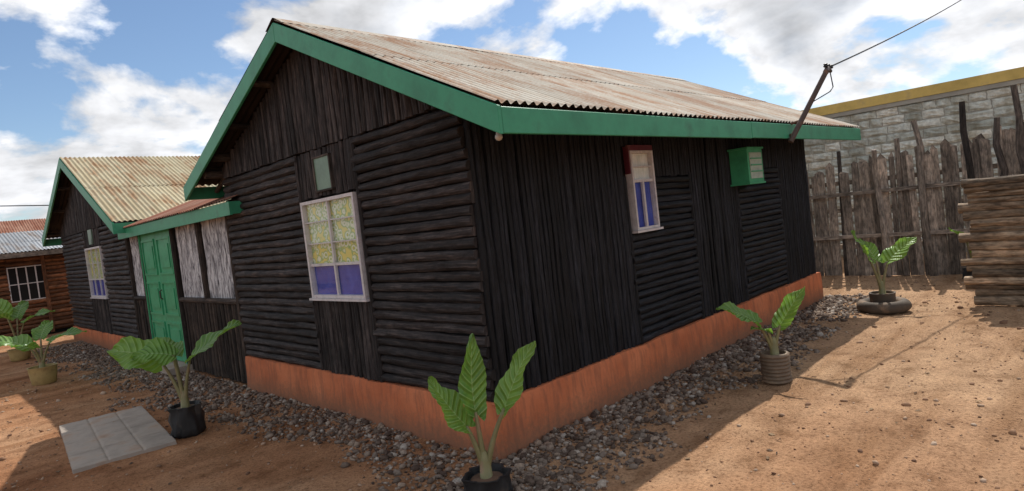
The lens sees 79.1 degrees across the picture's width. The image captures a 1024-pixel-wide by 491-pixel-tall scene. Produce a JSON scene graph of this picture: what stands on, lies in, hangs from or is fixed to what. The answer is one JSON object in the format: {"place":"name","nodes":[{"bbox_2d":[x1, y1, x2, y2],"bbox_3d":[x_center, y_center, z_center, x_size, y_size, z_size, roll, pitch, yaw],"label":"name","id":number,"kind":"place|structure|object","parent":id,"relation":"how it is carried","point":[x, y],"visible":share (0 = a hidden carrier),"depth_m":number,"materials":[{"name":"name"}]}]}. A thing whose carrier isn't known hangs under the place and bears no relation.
{"place":"outdoors","nodes":[
{"label":"outdoors","id":0,"kind":"place"},
{"bbox_2d":[0,218,45,233],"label":"roof","id":1,"kind":"structure","parent":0,"point":[11,226],"depth_m":22.62,"materials":[{"name":"metal"}]},
{"bbox_2d":[0,205,48,206],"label":"power cable","id":2,"kind":"object","parent":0,"point":[23,205],"visible":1,"depth_m":13.29,"materials":[{"name":"black plastic"}]},
{"bbox_2d":[0,252,1023,490],"bbox_3d":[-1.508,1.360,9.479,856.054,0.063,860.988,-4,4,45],"label":"ground","id":3,"kind":"structure","parent":0,"point":[957,465],"depth_m":4.58,"materials":[{"name":"red soil"}]},
{"bbox_2d":[0,298,54,361],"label":"elephant ear plant","id":4,"kind":"object","parent":3,"relation":"on","point":[8,312],"visible":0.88,"depth_m":11.68,"materials":[{"name":"green plant"}]},
{"bbox_2d":[0,230,74,336],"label":"log cabin","id":5,"kind":"object","parent":3,"relation":"on","point":[33,271],"visible":0.37,"depth_m":15.73,"materials":[{"name":"brown wood"}]},
{"bbox_2d":[6,264,45,302],"bbox_3d":[-12.196,0.948,15.633,0.050,0.870,0.780,-4,4,45],"label":"window","id":6,"kind":"structure","parent":5,"relation":"in","point":[26,283],"depth_m":15.60,"materials":[{"name":"white"}]},
{"bbox_2d":[0,320,86,385],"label":"elephant ear plant","id":7,"kind":"object","parent":3,"relation":"on","point":[42,373],"visible":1,"depth_m":8.89,"materials":[{"name":"green plant"}]},
{"bbox_2d":[73,326,125,349],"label":"plinth","id":8,"kind":"structure","parent":3,"relation":"on","point":[109,341],"depth_m":12.33,"materials":[{"name":"concrete"}]},
{"bbox_2d":[60,183,138,337],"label":"gable logs","id":9,"kind":"object","parent":8,"relation":"on","point":[81,217],"visible":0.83,"depth_m":11.97,"materials":[{"name":"black wood"}]},
{"bbox_2d":[87,229,92,244],"bbox_3d":[-8.085,-0.162,11.900,0.300,0.280,0.030,-4,4,45],"label":"vent window","id":10,"kind":"structure","parent":9,"relation":"attached to","point":[89,233],"depth_m":11.87,"materials":[{"name":"glass"}]},
{"bbox_2d":[84,245,109,298],"bbox_3d":[-7.976,0.526,11.917,1.320,0.992,0.090,-4,4,45],"label":"front window","id":11,"kind":"structure","parent":9,"relation":"attached to","point":[96,270],"depth_m":12.00,"materials":[{"name":"yellow glass"}]},
{"bbox_2d":[59,406,176,473],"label":"concrete slab","id":12,"kind":"structure","parent":3,"relation":"on","point":[92,442],"depth_m":5.61,"materials":[{"name":"grey concrete"}]},
{"bbox_2d":[67,218,179,326],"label":"wall","id":13,"kind":"structure","parent":3,"relation":"on","point":[115,261],"depth_m":11.03,"materials":[{"name":"black wood"}]},
{"bbox_2d":[47,187,69,235],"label":"roof purlins","id":14,"kind":"object","parent":13,"relation":"on","point":[58,211],"visible":0.05,"depth_m":13.25,"materials":[{"name":"black wood"}]},
{"bbox_2d":[106,319,241,438],"bbox_3d":[-2.963,1.215,5.518,1.136,0.978,0.457,-6,3,10],"label":"elephant ear plant","id":15,"kind":"object","parent":3,"relation":"on","point":[186,418],"visible":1,"depth_m":5.51,"materials":[{"name":"green plant"}]},
{"bbox_2d":[118,194,248,382],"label":"porch wing","id":16,"kind":"structure","parent":3,"relation":"on","point":[190,298],"depth_m":8.28,"materials":[{"name":"black wood"}]},
{"bbox_2d":[42,159,155,246],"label":"fascia boards","id":17,"kind":"object","parent":16,"relation":"on","point":[115,228],"visible":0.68,"depth_m":11.21,"materials":[{"name":"green paint"}]},
{"bbox_2d":[46,155,226,238],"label":"roof sheets","id":18,"kind":"object","parent":17,"relation":"on","point":[123,188],"visible":0.3,"depth_m":11.48,"materials":[{"name":"metal"}]},
{"bbox_2d":[137,229,186,363],"bbox_3d":[-5.170,0.746,9.170,1.600,2.010,0.098,-4,4,45],"label":"double door","id":19,"kind":"structure","parent":16,"relation":"in","point":[156,248],"depth_m":9.15,"materials":[{"name":"green paint"}]},
{"bbox_2d":[26,293,901,490],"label":"gravel","id":20,"kind":"structure","parent":3,"relation":"on","point":[575,455],"depth_m":5.14,"materials":[{"name":"grey gravel"}]},
{"bbox_2d":[428,333,535,490],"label":"elephant ear plant","id":21,"kind":"object","parent":20,"relation":"on","point":[486,474],"visible":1,"depth_m":3.57,"materials":[{"name":"green plant"}]},
{"bbox_2d":[231,42,783,390],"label":"wall","id":22,"kind":"structure","parent":3,"relation":"on","point":[454,87],"depth_m":5.10,"materials":[{"name":"black wood"}]},
{"bbox_2d":[203,45,830,192],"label":"roof purlins","id":23,"kind":"object","parent":22,"relation":"on","point":[213,173],"visible":0.06,"depth_m":6.08,"materials":[{"name":"black wood"}]},
{"bbox_2d":[183,23,860,200],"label":"fascia boards","id":24,"kind":"object","parent":22,"relation":"attached to","point":[497,118],"visible":0.69,"depth_m":4.59,"materials":[{"name":"green paint"}]},
{"bbox_2d":[495,132,502,140],"bbox_3d":[-0.085,-0.700,3.767,0.047,0.129,0.048,-4,4,45],"label":"eave lamp","id":25,"kind":"object","parent":24,"relation":"attached to","point":[498,137],"visible":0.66,"depth_m":3.75,"materials":[{"name":"white glass"}]},
{"bbox_2d":[193,19,858,185],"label":"roof sheets","id":26,"kind":"object","parent":24,"relation":"on","point":[502,78],"visible":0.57,"depth_m":5.65,"materials":[{"name":"metal"}]},
{"bbox_2d":[265,18,685,80],"bbox_3d":[0.339,-2.287,7.689,0.320,0.083,6.800,-4,4,45],"label":"ridge cap","id":27,"kind":"object","parent":26,"relation":"on","point":[343,29],"visible":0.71,"depth_m":6.35,"materials":[{"name":"metal"}]},
{"bbox_2d":[788,63,833,142],"bbox_3d":[3.193,-1.517,6.598,0.734,0.816,0.175,-7,3,-16],"label":"service mast","id":28,"kind":"object","parent":24,"relation":"attached to","point":[811,100],"visible":0.99,"depth_m":6.52,"materials":[{"name":"metal"}]},
{"bbox_2d":[462,103,815,390],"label":"side slats","id":29,"kind":"object","parent":22,"relation":"attached to","point":[560,246],"visible":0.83,"depth_m":5.19,"materials":[{"name":"black wood"}]},
{"bbox_2d":[624,150,663,233],"bbox_3d":[1.172,-0.487,5.560,0.090,0.722,0.420,-4,4,45],"label":"side window","id":30,"kind":"structure","parent":29,"relation":"attached to","point":[642,198],"depth_m":5.57,"materials":[{"name":"white paint"}]},
{"bbox_2d":[622,145,651,174],"bbox_3d":[1.135,-0.770,5.552,0.057,0.250,0.388,-4,4,45],"label":"window trim","id":31,"kind":"structure","parent":30,"relation":"attached to","point":[626,149],"depth_m":5.43,"materials":[{"name":"red paint"}]},
{"bbox_2d":[727,147,765,186],"bbox_3d":[2.596,-0.873,6.850,0.227,0.400,0.410,-4,4,45],"label":"meter box","id":32,"kind":"object","parent":29,"relation":"attached to","point":[746,165],"visible":1,"depth_m":6.73,"materials":[{"name":"green paint"}]},
{"bbox_2d":[0,275,1023,490],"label":"pebbles","id":33,"kind":"object","parent":3,"relation":"on","point":[982,480],"visible":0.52,"depth_m":4.84,"materials":[{"name":"stone"}]},
{"bbox_2d":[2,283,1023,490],"bbox_3d":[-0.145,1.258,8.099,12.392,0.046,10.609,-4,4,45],"label":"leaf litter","id":34,"kind":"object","parent":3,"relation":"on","point":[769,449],"visible":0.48,"depth_m":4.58,"materials":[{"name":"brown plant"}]},
{"bbox_2d":[245,272,823,459],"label":"plinth","id":35,"kind":"structure","parent":3,"relation":"on","point":[535,413],"depth_m":5.24,"materials":[{"name":"concrete"}]},
{"bbox_2d":[222,49,495,401],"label":"gable logs","id":36,"kind":"object","parent":35,"relation":"on","point":[311,106],"visible":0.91,"depth_m":5.06,"materials":[{"name":"black wood"}]},
{"bbox_2d":[311,153,335,192],"bbox_3d":[-1.648,-0.633,5.428,0.300,0.311,0.045,-4,4,45],"label":"vent window","id":37,"kind":"structure","parent":36,"relation":"attached to","point":[323,171],"depth_m":5.40,"materials":[{"name":"glass"}]},
{"bbox_2d":[300,192,369,301],"bbox_3d":[-1.569,0.032,5.467,0.990,0.912,0.090,-4,4,45],"label":"front window","id":38,"kind":"structure","parent":36,"relation":"attached to","point":[334,248],"depth_m":5.46,"materials":[{"name":"yellow glass"}]},
{"bbox_2d":[716,286,804,383],"bbox_3d":[2.084,0.753,5.123,0.768,0.767,0.241,-7,3,-7],"label":"elephant ear plant","id":39,"kind":"object","parent":3,"relation":"on","point":[775,364],"visible":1,"depth_m":5.11,"materials":[{"name":"green plant"}]},
{"bbox_2d":[851,230,916,313],"bbox_3d":[4.375,0.270,7.308,0.610,1.001,0.619,-4,4,45],"label":"elephant ear plant","id":40,"kind":"object","parent":3,"relation":"on","point":[882,300],"visible":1,"depth_m":7.28,"materials":[{"name":"green plant"}]},
{"bbox_2d":[804,83,1023,256],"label":"stone blocks","id":41,"kind":"structure","parent":3,"relation":"on","point":[818,146],"depth_m":11.70,"materials":[{"name":"grey stone"}]},
{"bbox_2d":[801,67,1023,115],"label":"painted beam","id":42,"kind":"structure","parent":41,"relation":"on","point":[972,82],"depth_m":11.47,"materials":[{"name":"yellow paint"}]},
{"bbox_2d":[804,83,1023,256],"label":"mortar","id":43,"kind":"object","parent":3,"relation":"on","point":[900,140],"visible":0.11,"depth_m":11.78,"materials":[{"name":"grey concrete"}]},
{"bbox_2d":[823,78,1023,117],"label":"ring beam","id":44,"kind":"structure","parent":43,"relation":"on","point":[944,95],"depth_m":11.43,"materials":[{"name":"grey concrete"}]},
{"bbox_2d":[807,84,1023,275],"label":"wooden fence","id":45,"kind":"object","parent":3,"relation":"on","point":[943,254],"visible":0.62,"depth_m":9.53,"materials":[{"name":"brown wood"}]},
{"bbox_2d":[948,228,971,278],"bbox_3d":[6.383,0.089,8.583,0.447,0.784,0.487,-4,4,45],"label":"elephant ear plant","id":46,"kind":"object","parent":3,"relation":"on","point":[966,273],"visible":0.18,"depth_m":8.58,"materials":[{"name":"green plant"}]},
{"bbox_2d":[958,174,1023,305],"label":"stacked timber","id":47,"kind":"object","parent":3,"relation":"on","point":[992,210],"visible":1,"depth_m":6.83,"materials":[{"name":"brown wood"}]},
{"bbox_3d":[14.162,-4.456,16.533,1.200,7.300,0.280,-4,4,45],"label":"utility pole","id":48,"kind":"object","parent":3,"relation":"on","visible":0},
{"bbox_2d":[833,0,960,65],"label":"power cable","id":49,"kind":"object","parent":48,"relation":"attached to","point":[893,36],"visible":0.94,"depth_m":8.17,"materials":[{"name":"black plastic"}]},
{"bbox_2d":[0,0,1023,221],"label":"sky","id":50,"kind":"structure","parent":0,"point":[79,78],"materials":[{"name":"blue"}]}
]}

